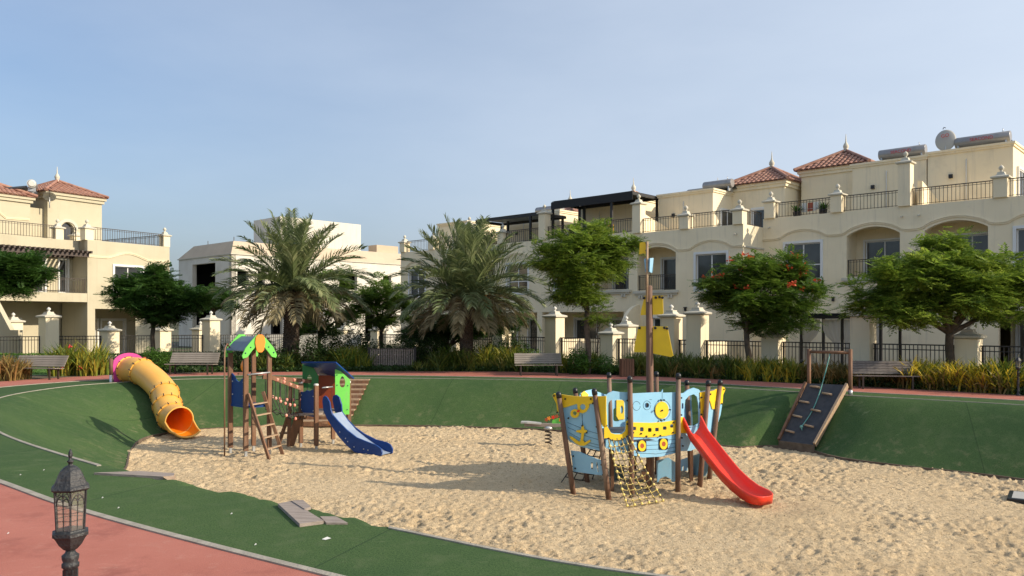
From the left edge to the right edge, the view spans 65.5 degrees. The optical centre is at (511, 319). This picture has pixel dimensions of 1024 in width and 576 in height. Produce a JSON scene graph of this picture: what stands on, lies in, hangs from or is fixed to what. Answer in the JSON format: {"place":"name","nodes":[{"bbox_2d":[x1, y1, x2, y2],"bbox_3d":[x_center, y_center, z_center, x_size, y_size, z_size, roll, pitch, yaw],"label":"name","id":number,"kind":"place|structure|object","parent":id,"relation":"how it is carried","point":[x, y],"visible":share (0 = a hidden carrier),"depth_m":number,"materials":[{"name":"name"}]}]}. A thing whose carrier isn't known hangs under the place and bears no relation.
{"place":"outdoors","nodes":[
{"label":"outdoors","id":0,"kind":"place"},
{"bbox_2d":[0,378,1023,527],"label":"turf slope","id":1,"kind":"structure","parent":0,"point":[109,425],"depth_m":22.72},
{"bbox_2d":[109,353,200,437],"bbox_3d":[-11.496,2.597,25.913,4.907,2.933,1.308,0,0,41],"label":"tube slide","id":2,"kind":"object","parent":1,"relation":"on","point":[161,389],"visible":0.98,"depth_m":25.75,"materials":[{"name":"yellow plastic"}]},
{"bbox_2d":[303,379,369,426],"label":"slope steps","id":3,"kind":"structure","parent":1,"relation":"on","point":[358,387],"depth_m":27.67,"materials":[{"name":"brown wood"}]},
{"bbox_2d":[0,377,1019,575],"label":"rim kerb","id":4,"kind":"structure","parent":1,"relation":"on","point":[473,544],"depth_m":7.86,"materials":[{"name":"concrete"}]},
{"bbox_2d":[124,424,1023,479],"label":"sandpit edging","id":5,"kind":"object","parent":1,"relation":"on","point":[143,439],"visible":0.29,"depth_m":22.27,"materials":[{"name":"rubber"}]},
{"bbox_2d":[777,349,852,452],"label":"climbing ramp","id":6,"kind":"structure","parent":1,"relation":"on","point":[810,415],"depth_m":22.29,"materials":[{"name":"black rubber"}]},
{"bbox_2d":[0,375,1023,575],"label":"turf rim","id":7,"kind":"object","parent":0,"point":[353,547],"visible":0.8,"depth_m":8.14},
{"bbox_2d":[94,471,175,479],"bbox_3d":[-5.016,2.115,10.756,1.284,0.090,0.308,0,0,18],"label":"loose board","id":8,"kind":"object","parent":7,"relation":"on","point":[157,475],"visible":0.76,"depth_m":10.68,"materials":[{"name":"beige wood"}]},
{"bbox_2d":[278,500,323,526],"bbox_3d":[-2.284,2.083,8.613,0.283,0.055,1.077,0,0,-28],"label":"loose board","id":9,"kind":"object","parent":7,"relation":"on","point":[298,513],"visible":1,"depth_m":8.51,"materials":[{"name":"beige wood"}]},
{"bbox_2d":[0,372,1023,575],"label":"red path","id":10,"kind":"structure","parent":0,"point":[29,546],"depth_m":7.48,"materials":[{"name":"rubber"}]},
{"bbox_2d":[16,355,68,379],"bbox_3d":[-16.931,1.688,28.393,1.950,0.823,0.747,0,0,8],"label":"park bench","id":11,"kind":"object","parent":10,"relation":"on","point":[49,361],"visible":0.66,"depth_m":28.55,"materials":[{"name":"grey wood"}]},
{"bbox_2d":[51,449,89,575],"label":"garden lantern","id":12,"kind":"object","parent":10,"relation":"on","point":[70,538],"visible":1,"depth_m":3.37,"materials":[{"name":"metal"}]},
{"bbox_2d":[164,353,219,374],"bbox_3d":[-12.389,1.688,30.888,1.900,0.823,0.747,0,0,2],"label":"park bench","id":13,"kind":"object","parent":10,"relation":"on","point":[212,358],"visible":1,"depth_m":31.06,"materials":[{"name":"grey wood"}]},
{"bbox_2d":[0,375,1023,575],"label":"path kerb","id":14,"kind":"structure","parent":10,"relation":"on","point":[192,539],"depth_m":8.09,"materials":[{"name":"concrete"}]},
{"bbox_2d":[514,353,562,375],"bbox_3d":[1.002,1.688,30.296,1.800,0.823,0.747,0,0,-3],"label":"park bench","id":15,"kind":"object","parent":10,"relation":"on","point":[537,358],"visible":1,"depth_m":30.49,"materials":[{"name":"grey wood"}]},
{"bbox_2d":[619,358,633,376],"bbox_3d":[4.259,1.770,29.585,0.464,0.660,0.464,0,0,-4],"label":"slatted bin","id":16,"kind":"object","parent":10,"relation":"on","point":[626,367],"visible":0.92,"depth_m":29.36,"materials":[{"name":"brown wood"}]},
{"bbox_2d":[853,361,920,389],"bbox_3d":[11.436,1.688,24.451,1.850,0.823,0.747,0,0,10],"label":"park bench","id":17,"kind":"object","parent":10,"relation":"on","point":[871,367],"visible":0.88,"depth_m":24.64,"materials":[{"name":"grey wood"}]},
{"bbox_2d":[0,322,1023,395],"bbox_3d":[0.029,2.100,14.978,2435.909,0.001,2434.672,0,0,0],"label":"ground","id":18,"kind":"structure","parent":0,"point":[177,347],"depth_m":32.48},
{"bbox_2d":[0,303,22,359],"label":"scroll wall","id":19,"kind":"structure","parent":18,"relation":"on","point":[7,328],"depth_m":39.87,"materials":[{"name":"beige paint"}]},
{"bbox_2d":[0,353,39,380],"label":"dry strap clump","id":20,"kind":"object","parent":18,"relation":"on","point":[10,370],"visible":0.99,"depth_m":27.76,"materials":[{"name":"yellow plant"}]},
{"bbox_2d":[0,249,62,303],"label":"shade tree","id":21,"kind":"object","parent":18,"relation":"on","point":[25,274],"visible":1,"depth_m":35.46,"materials":[{"name":"green plant"}]},
{"bbox_2d":[35,307,61,353],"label":"fence pillar","id":22,"kind":"structure","parent":18,"relation":"on","point":[48,327],"depth_m":39.33,"materials":[{"name":"stone"}]},
{"bbox_2d":[34,338,114,376],"bbox_3d":[-16.452,1.391,30.275,3.043,1.418,2.766,0,0,0],"label":"canna clump","id":23,"kind":"object","parent":18,"relation":"on","point":[95,362],"visible":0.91,"depth_m":29.95,"materials":[{"name":"green plant"}]},
{"bbox_2d":[0,168,171,352],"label":"villa","id":24,"kind":"object","parent":18,"relation":"on","point":[70,218],"visible":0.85,"depth_m":46.27,"materials":[{"name":"white paint"}]},
{"bbox_2d":[0,244,92,257],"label":"slat pergola","id":25,"kind":"object","parent":24,"relation":"attached to","point":[60,253],"visible":0.89,"depth_m":43.52,"materials":[{"name":"brown"}]},
{"bbox_2d":[58,257,68,292],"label":"balcony door","id":26,"kind":"structure","parent":24,"relation":"in","point":[61,263],"depth_m":45.91,"materials":[{"name":"white glass"}]},
{"bbox_2d":[113,264,143,282],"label":"window","id":27,"kind":"structure","parent":24,"relation":"in","point":[118,270],"depth_m":47.46,"materials":[{"name":"white"}]},
{"bbox_2d":[97,321,121,358],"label":"fence pillar","id":28,"kind":"structure","parent":18,"relation":"on","point":[109,333],"depth_m":40.58,"materials":[{"name":"stone"}]},
{"bbox_2d":[135,318,150,353],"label":"wall","id":29,"kind":"structure","parent":18,"relation":"on","point":[142,330],"depth_m":46.45,"materials":[{"name":"beige paint"}]},
{"bbox_2d":[142,346,173,371],"bbox_3d":[-14.293,1.569,32.115,1.489,1.075,1.273,0,0,-40],"label":"clipped bush","id":30,"kind":"object","parent":18,"relation":"on","point":[160,359],"visible":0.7,"depth_m":31.93,"materials":[{"name":"green plant"}]},
{"bbox_2d":[93,260,224,351],"bbox_3d":[-16.771,-0.293,37.833,5.891,5.186,4.200,0,0,0],"label":"shade tree","id":31,"kind":"object","parent":18,"relation":"on","point":[155,295],"visible":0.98,"depth_m":37.40,"materials":[{"name":"green plant"}]},
{"bbox_2d":[150,326,173,352],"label":"fence pillar","id":32,"kind":"structure","parent":18,"relation":"on","point":[162,339],"depth_m":41.68,"materials":[{"name":"stone"}]},
{"bbox_2d":[199,311,222,351],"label":"fence pillar","id":33,"kind":"structure","parent":18,"relation":"on","point":[211,331],"depth_m":42.77,"materials":[{"name":"stone"}]},
{"bbox_2d":[190,282,246,314],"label":"garden tree","id":34,"kind":"object","parent":18,"relation":"on","point":[214,309],"visible":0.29,"depth_m":45.76,"materials":[{"name":"green plant"}]},
{"bbox_2d":[256,344,298,368],"bbox_3d":[-9.701,1.543,32.944,1.694,1.131,1.432,0,0,39],"label":"garden shrub","id":35,"kind":"object","parent":18,"relation":"on","point":[277,359],"visible":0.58,"depth_m":32.70,"materials":[{"name":"green plant"}]},
{"bbox_2d":[239,349,323,371],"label":"strap plants","id":36,"kind":"object","parent":18,"relation":"on","point":[263,360],"visible":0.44,"depth_m":32.58,"materials":[{"name":"green plant"}]},
{"bbox_2d":[177,216,400,346],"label":"white villa","id":37,"kind":"object","parent":18,"relation":"on","point":[196,267],"visible":0.31,"depth_m":64.55,"materials":[{"name":"paint"}]},
{"bbox_2d":[206,207,378,357],"bbox_3d":[-9.547,-1.275,34.574,7.319,7.069,7.110,0,0,0],"label":"date palm","id":38,"kind":"object","parent":18,"relation":"on","point":[292,288],"visible":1,"depth_m":33.60,"materials":[{"name":"green plant"}]},
{"bbox_2d":[230,335,360,355],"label":"fence","id":39,"kind":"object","parent":18,"relation":"on","point":[314,336],"depth_m":46.22,"materials":[{"name":"black metal"}]},
{"bbox_2d":[289,335,335,365],"bbox_3d":[-8.282,1.349,33.134,1.854,1.517,1.564,0,0,37],"label":"garden shrub","id":40,"kind":"object","parent":18,"relation":"on","point":[322,350],"visible":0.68,"depth_m":32.96,"materials":[{"name":"green plant"}]},
{"bbox_2d":[283,262,367,342],"bbox_3d":[-9.649,-0.289,40.090,4.820,5.178,3.332,0,0,0],"label":"garden tree","id":41,"kind":"object","parent":18,"relation":"on","point":[303,332],"visible":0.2,"depth_m":39.82,"materials":[{"name":"green plant"}]},
{"bbox_2d":[305,326,351,352],"bbox_3d":[-8.225,1.192,35.942,2.065,1.830,1.589,0,0,36],"label":"garden shrub","id":42,"kind":"object","parent":18,"relation":"on","point":[324,342],"visible":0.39,"depth_m":35.85,"materials":[{"name":"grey plant"}]},
{"bbox_2d":[319,344,382,370],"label":"strap plants","id":43,"kind":"object","parent":18,"relation":"on","point":[365,361],"visible":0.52,"depth_m":33.12,"materials":[{"name":"green plant"}]},
{"bbox_2d":[328,324,379,353],"bbox_3d":[-7.197,1.135,36.504,2.431,1.945,1.533,0,0,14],"label":"garden shrub","id":44,"kind":"object","parent":18,"relation":"on","point":[361,336],"visible":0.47,"depth_m":36.32,"materials":[{"name":"grey plant"}]},
{"bbox_2d":[333,271,424,362],"bbox_3d":[-6.354,-0.029,37.857,4.626,4.659,3.631,0,0,0],"label":"garden tree","id":45,"kind":"object","parent":18,"relation":"on","point":[376,298],"visible":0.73,"depth_m":37.47,"materials":[{"name":"green plant"}]},
{"bbox_2d":[368,347,415,365],"bbox_3d":[-5.081,1.625,33.720,2.050,0.950,0.090,0,0,0],"label":"fence","id":46,"kind":"object","parent":18,"relation":"on","point":[392,355],"visible":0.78,"depth_m":33.71,"materials":[{"name":"grey metal"}]},
{"bbox_2d":[401,334,451,365],"bbox_3d":[-3.633,1.319,34.234,2.276,1.590,1.568,0,0,0],"label":"garden shrub","id":47,"kind":"object","parent":18,"relation":"on","point":[435,346],"visible":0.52,"depth_m":34.09,"materials":[{"name":"green plant"}]},
{"bbox_2d":[398,220,505,349],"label":"townhouse","id":48,"kind":"structure","parent":18,"relation":"on","point":[407,253],"depth_m":54.57,"materials":[{"name":"white"}]},
{"bbox_2d":[389,299,530,348],"bbox_3d":[-2.417,0.506,36.852,6.748,3.588,3.723,0,0,0],"label":"hedge","id":49,"kind":"object","parent":18,"relation":"on","point":[454,340],"visible":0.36,"depth_m":36.60,"materials":[{"name":"green plant"}]},
{"bbox_2d":[382,212,547,357],"bbox_3d":[-1.956,-1.155,33.892,7.378,6.816,6.990,0,0,0],"label":"date palm","id":50,"kind":"object","parent":18,"relation":"on","point":[467,293],"visible":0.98,"depth_m":32.99,"materials":[{"name":"green plant"}]},
{"bbox_2d":[405,359,535,371],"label":"strap plants","id":51,"kind":"object","parent":18,"relation":"on","point":[483,363],"visible":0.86,"depth_m":32.68,"materials":[{"name":"green plant"}]},
{"bbox_2d":[422,343,529,370],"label":"strap plants","id":52,"kind":"object","parent":18,"relation":"on","point":[464,358],"visible":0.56,"depth_m":32.79,"materials":[{"name":"green plant"}]},
{"bbox_2d":[473,340,528,365],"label":"strap plants","id":53,"kind":"object","parent":18,"relation":"on","point":[488,353],"visible":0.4,"depth_m":33.44,"materials":[{"name":"green plant"}]},
{"bbox_2d":[465,193,577,352],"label":"townhouse","id":54,"kind":"structure","parent":18,"relation":"on","point":[521,235],"depth_m":48.60,"materials":[{"name":"white paint"}]},
{"bbox_2d":[506,262,528,294],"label":"window","id":55,"kind":"structure","parent":54,"relation":"in","point":[523,271],"depth_m":47.71,"materials":[{"name":"white glass"}]},
{"bbox_2d":[475,212,565,240],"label":"roof pergola","id":56,"kind":"object","parent":54,"relation":"on","point":[529,218],"visible":0.57,"depth_m":49.57,"materials":[{"name":"black metal"}]},
{"bbox_2d":[542,307,566,364],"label":"fence pillar","id":57,"kind":"structure","parent":18,"relation":"on","point":[554,326],"depth_m":36.79,"materials":[{"name":"stone"}]},
{"bbox_2d":[566,346,592,374],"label":"garden shrub","id":58,"kind":"object","parent":18,"relation":"on","point":[581,366],"visible":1,"depth_m":30.62,"materials":[{"name":"green plant"}]},
{"bbox_2d":[557,345,607,372],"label":"strap plants","id":59,"kind":"object","parent":18,"relation":"on","point":[594,357],"visible":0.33,"depth_m":31.61,"materials":[{"name":"green plant"}]},
{"bbox_2d":[523,216,651,373],"bbox_3d":[2.820,-0.878,30.941,4.820,6.356,3.833,0,0,-28],"label":"round tree","id":60,"kind":"object","parent":18,"relation":"on","point":[601,251],"visible":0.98,"depth_m":30.43,"materials":[{"name":"green plant"}]},
{"bbox_2d":[160,362,1023,394],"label":"ground cover","id":61,"kind":"object","parent":18,"relation":"on","point":[220,367],"visible":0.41,"depth_m":31.95,"materials":[{"name":"green plant"}]},
{"bbox_2d":[572,293,619,352],"bbox_3d":[3.364,0.137,30.871,1.519,2.325,1.720,0,0,42],"label":"tree","id":62,"kind":"object","parent":18,"relation":"on","point":[603,320],"visible":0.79,"depth_m":30.89,"materials":[{"name":"green plant"}]},
{"bbox_2d":[536,178,658,352],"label":"townhouse","id":63,"kind":"structure","parent":18,"relation":"on","point":[621,293],"depth_m":46.22,"materials":[{"name":"white paint"}]},
{"bbox_2d":[573,317,598,338],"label":"patio door","id":64,"kind":"structure","parent":63,"relation":"in","point":[578,330],"depth_m":47.17,"materials":[{"name":"white glass"}]},
{"bbox_2d":[551,191,658,238],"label":"roof pergola","id":65,"kind":"object","parent":63,"relation":"on","point":[605,200],"visible":0.87,"depth_m":44.89,"materials":[{"name":"black metal"}]},
{"bbox_2d":[565,305,638,357],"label":"garden wall","id":66,"kind":"structure","parent":18,"relation":"on","point":[632,313],"depth_m":39.24,"materials":[{"name":"beige paint"}]},
{"bbox_2d":[592,354,618,374],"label":"garden shrub","id":67,"kind":"object","parent":18,"relation":"on","point":[606,365],"visible":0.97,"depth_m":30.57,"materials":[{"name":"green plant"}]},
{"bbox_2d":[598,323,623,365],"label":"fence pillar","id":68,"kind":"structure","parent":18,"relation":"on","point":[610,335],"depth_m":34.61,"materials":[{"name":"stone"}]},
{"bbox_2d":[614,316,638,358],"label":"fence pillar","id":69,"kind":"structure","parent":18,"relation":"on","point":[627,327],"depth_m":37.19,"materials":[{"name":"stone"}]},
{"bbox_2d":[657,304,685,357],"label":"fence pillar","id":70,"kind":"structure","parent":18,"relation":"on","point":[671,319],"depth_m":32.51,"materials":[{"name":"stone"}]},
{"bbox_2d":[620,350,749,378],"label":"strap plants","id":71,"kind":"object","parent":18,"relation":"on","point":[639,362],"visible":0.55,"depth_m":29.50,"materials":[{"name":"green plant"}]},
{"bbox_2d":[645,357,740,378],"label":"dry strap plants","id":72,"kind":"object","parent":18,"relation":"on","point":[719,372],"visible":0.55,"depth_m":28.74,"materials":[{"name":"green plant"}]},
{"bbox_2d":[683,302,711,358],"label":"fence pillar","id":73,"kind":"structure","parent":18,"relation":"on","point":[697,326],"depth_m":31.71,"materials":[{"name":"stone"}]},
{"bbox_2d":[630,152,801,356],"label":"townhouse","id":74,"kind":"structure","parent":18,"relation":"on","point":[692,235],"depth_m":41.47,"materials":[{"name":"white paint"}]},
{"bbox_2d":[660,257,675,289],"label":"sliding door","id":75,"kind":"structure","parent":74,"relation":"in","point":[669,265],"depth_m":42.28,"materials":[{"name":"white glass"}]},
{"bbox_2d":[693,250,728,291],"bbox_3d":[9.762,-2.380,38.981,1.890,1.960,0.185,0,0,43],"label":"window","id":76,"kind":"structure","parent":74,"relation":"in","point":[704,260],"depth_m":39.21,"materials":[{"name":"white glass"}]},
{"bbox_2d":[702,177,736,191],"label":"solar water heater","id":77,"kind":"object","parent":74,"relation":"on","point":[727,184],"visible":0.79,"depth_m":43.26,"materials":[{"name":"metal"}]},
{"bbox_2d":[705,340,760,360],"bbox_3d":[8.610,1.550,30.871,2.510,1.500,0.140,0,0,43],"label":"iron fence","id":78,"kind":"object","parent":18,"relation":"on","point":[710,344],"visible":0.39,"depth_m":31.04,"materials":[{"name":"metal"}]},
{"bbox_2d":[709,310,772,361],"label":"garden wall","id":79,"kind":"structure","parent":18,"relation":"on","point":[729,349],"depth_m":33.62,"materials":[{"name":"beige paint"}]},
{"bbox_2d":[719,352,806,382],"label":"strap plants","id":80,"kind":"object","parent":18,"relation":"on","point":[783,365],"visible":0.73,"depth_m":27.36,"materials":[{"name":"green plant"}]},
{"bbox_2d":[730,356,796,381],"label":"golden strap plants","id":81,"kind":"object","parent":18,"relation":"on","point":[746,375],"visible":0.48,"depth_m":27.42,"materials":[{"name":"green plant"}]},
{"bbox_2d":[688,243,839,360],"bbox_3d":[9.175,-0.249,29.078,5.484,5.097,4.536,0,0,0],"label":"flame tree","id":82,"kind":"object","parent":18,"relation":"on","point":[732,289],"visible":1,"depth_m":28.59,"materials":[{"name":"green plant"}]},
{"bbox_2d":[758,331,787,362],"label":"fence pillar","id":83,"kind":"structure","parent":18,"relation":"on","point":[770,346],"depth_m":29.53,"materials":[{"name":"stone"}]},
{"bbox_2d":[782,342,849,365],"bbox_3d":[10.965,1.550,28.675,2.570,1.500,0.140,0,0,43],"label":"iron fence","id":84,"kind":"object","parent":18,"relation":"on","point":[784,346],"visible":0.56,"depth_m":28.67,"materials":[{"name":"metal"}]},
{"bbox_2d":[761,136,928,365],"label":"townhouse","id":85,"kind":"structure","parent":18,"relation":"on","point":[866,216],"depth_m":37.35,"materials":[{"name":"white paint"}]},
{"bbox_2d":[783,239,822,279],"bbox_3d":[13.890,-2.800,37.990,1.940,1.960,0.185,0,0,43],"label":"window","id":86,"kind":"structure","parent":85,"relation":"in","point":[814,250],"depth_m":37.73,"materials":[{"name":"white glass"}]},
{"bbox_2d":[863,238,899,274],"bbox_3d":[17.195,-2.780,36.754,1.860,1.940,0.185,0,0,43],"label":"sliding door","id":87,"kind":"structure","parent":85,"relation":"in","point":[889,246],"depth_m":36.98,"materials":[{"name":"white glass"}]},
{"bbox_2d":[878,142,926,159],"bbox_3d":[19.333,-7.990,38.900,2.100,0.900,2.150,0,0,43],"label":"solar water heater","id":88,"kind":"object","parent":85,"relation":"on","point":[915,150],"visible":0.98,"depth_m":38.14,"materials":[{"name":"metal"}]},
{"bbox_2d":[790,359,916,387],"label":"strap plants","id":89,"kind":"object","parent":18,"relation":"on","point":[834,371],"visible":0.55,"depth_m":25.96,"materials":[{"name":"green plant"}]},
{"bbox_2d":[846,310,875,360],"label":"fence pillar","id":90,"kind":"structure","parent":18,"relation":"on","point":[862,335],"depth_m":27.31,"materials":[{"name":"stone"}]},
{"bbox_2d":[873,343,944,365],"bbox_3d":[13.342,1.550,26.459,2.570,1.500,0.140,0,0,43],"label":"iron fence","id":91,"kind":"object","parent":18,"relation":"on","point":[905,349],"visible":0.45,"depth_m":26.62,"materials":[{"name":"metal"}]},
{"bbox_2d":[828,225,1023,366],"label":"shade tree","id":92,"kind":"object","parent":18,"relation":"on","point":[964,281],"visible":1,"depth_m":24.38,"materials":[{"name":"green plant"}]},
{"bbox_2d":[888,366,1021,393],"bbox_3d":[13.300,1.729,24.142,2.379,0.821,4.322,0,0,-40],"label":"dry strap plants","id":93,"kind":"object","parent":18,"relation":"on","point":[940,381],"visible":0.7,"depth_m":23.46,"materials":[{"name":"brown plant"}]},
{"bbox_2d":[892,354,1023,394],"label":"golden strap plants","id":94,"kind":"object","parent":18,"relation":"on","point":[970,370],"visible":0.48,"depth_m":23.49,"materials":[{"name":"yellow plant"}]},
{"bbox_2d":[910,141,1023,367],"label":"townhouse","id":95,"kind":"structure","parent":18,"relation":"on","point":[980,188],"depth_m":34.31,"materials":[{"name":"white paint"}]},
{"bbox_2d":[935,127,955,149],"bbox_3d":[20.047,-8.239,36.864,0.649,1.338,0.650,0,0,-7],"label":"satellite dish","id":96,"kind":"object","parent":95,"relation":"attached to","point":[944,139],"visible":1,"depth_m":36.75,"materials":[{"name":"grey metal"}]},
{"bbox_2d":[957,232,987,254],"bbox_3d":[19.821,-2.780,34.305,1.840,1.940,0.185,0,0,43],"label":"window","id":97,"kind":"structure","parent":95,"relation":"in","point":[982,238],"depth_m":34.18,"materials":[{"name":"white glass"}]},
{"bbox_2d":[954,129,1012,147],"bbox_3d":[21.819,-8.070,36.581,2.200,0.900,2.150,0,0,43],"label":"solar water heater","id":98,"kind":"object","parent":95,"relation":"on","point":[989,138],"visible":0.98,"depth_m":35.78,"materials":[{"name":"metal"}]},
{"bbox_2d":[1013,225,1023,262],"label":"window","id":99,"kind":"structure","parent":95,"relation":"in","point":[1020,232],"depth_m":31.99,"materials":[{"name":"white"}]},
{"bbox_2d":[1015,319,1023,367],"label":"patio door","id":100,"kind":"structure","parent":95,"relation":"in","point":[1021,332],"depth_m":33.73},
{"bbox_2d":[954,325,986,368],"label":"fence pillar","id":101,"kind":"structure","parent":18,"relation":"on","point":[968,341],"depth_m":25.11,"materials":[{"name":"stone"}]},
{"bbox_2d":[970,354,1023,392],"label":"strap clump","id":102,"kind":"object","parent":18,"relation":"on","point":[1005,364],"visible":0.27,"depth_m":22.90,"materials":[{"name":"green plant"}]},
{"bbox_2d":[980,345,1023,365],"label":"iron fence","id":103,"kind":"object","parent":18,"relation":"on","point":[982,351],"visible":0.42,"depth_m":24.76,"materials":[{"name":"metal"}]},
{"bbox_2d":[0,0,1023,280],"label":"sky","id":104,"kind":"structure","parent":0,"point":[196,120],"materials":[{"name":"blue"}]},
{"bbox_2d":[126,425,1023,575],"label":"sand","id":105,"kind":"structure","parent":0,"point":[828,481],"depth_m":15.63,"materials":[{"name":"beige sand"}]},
{"bbox_2d":[224,334,392,458],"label":"play tower","id":106,"kind":"structure","parent":105,"relation":"on","point":[330,395],"depth_m":21.67,"materials":[{"name":"wood"}]},
{"bbox_2d":[521,414,560,444],"bbox_3d":[1.010,3.139,22.850,1.500,0.881,0.320,0,0,6],"label":"spring rocker","id":107,"kind":"object","parent":105,"relation":"on","point":[550,426],"visible":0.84,"depth_m":22.80,"materials":[{"name":"grey metal"}]},
{"bbox_2d":[553,241,772,506],"bbox_3d":[2.954,1.046,17.123,4.229,5.471,3.863,0,0,0],"label":"play ship","id":108,"kind":"object","parent":105,"relation":"on","point":[652,423],"visible":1,"depth_m":16.67,"materials":[{"name":"blue plastic"}]},
{"label":"garden paving","id":109,"kind":"structure","parent":0,"visible":0},
{"bbox_2d":[797,313,901,365],"bbox_3d":[13.297,0.920,31.286,3.300,2.360,2.500,0,0,43],"label":"garden gazebo","id":110,"kind":"object","parent":109,"relation":"on","point":[835,329],"visible":0.41,"depth_m":30.65,"materials":[{"name":"black metal"}]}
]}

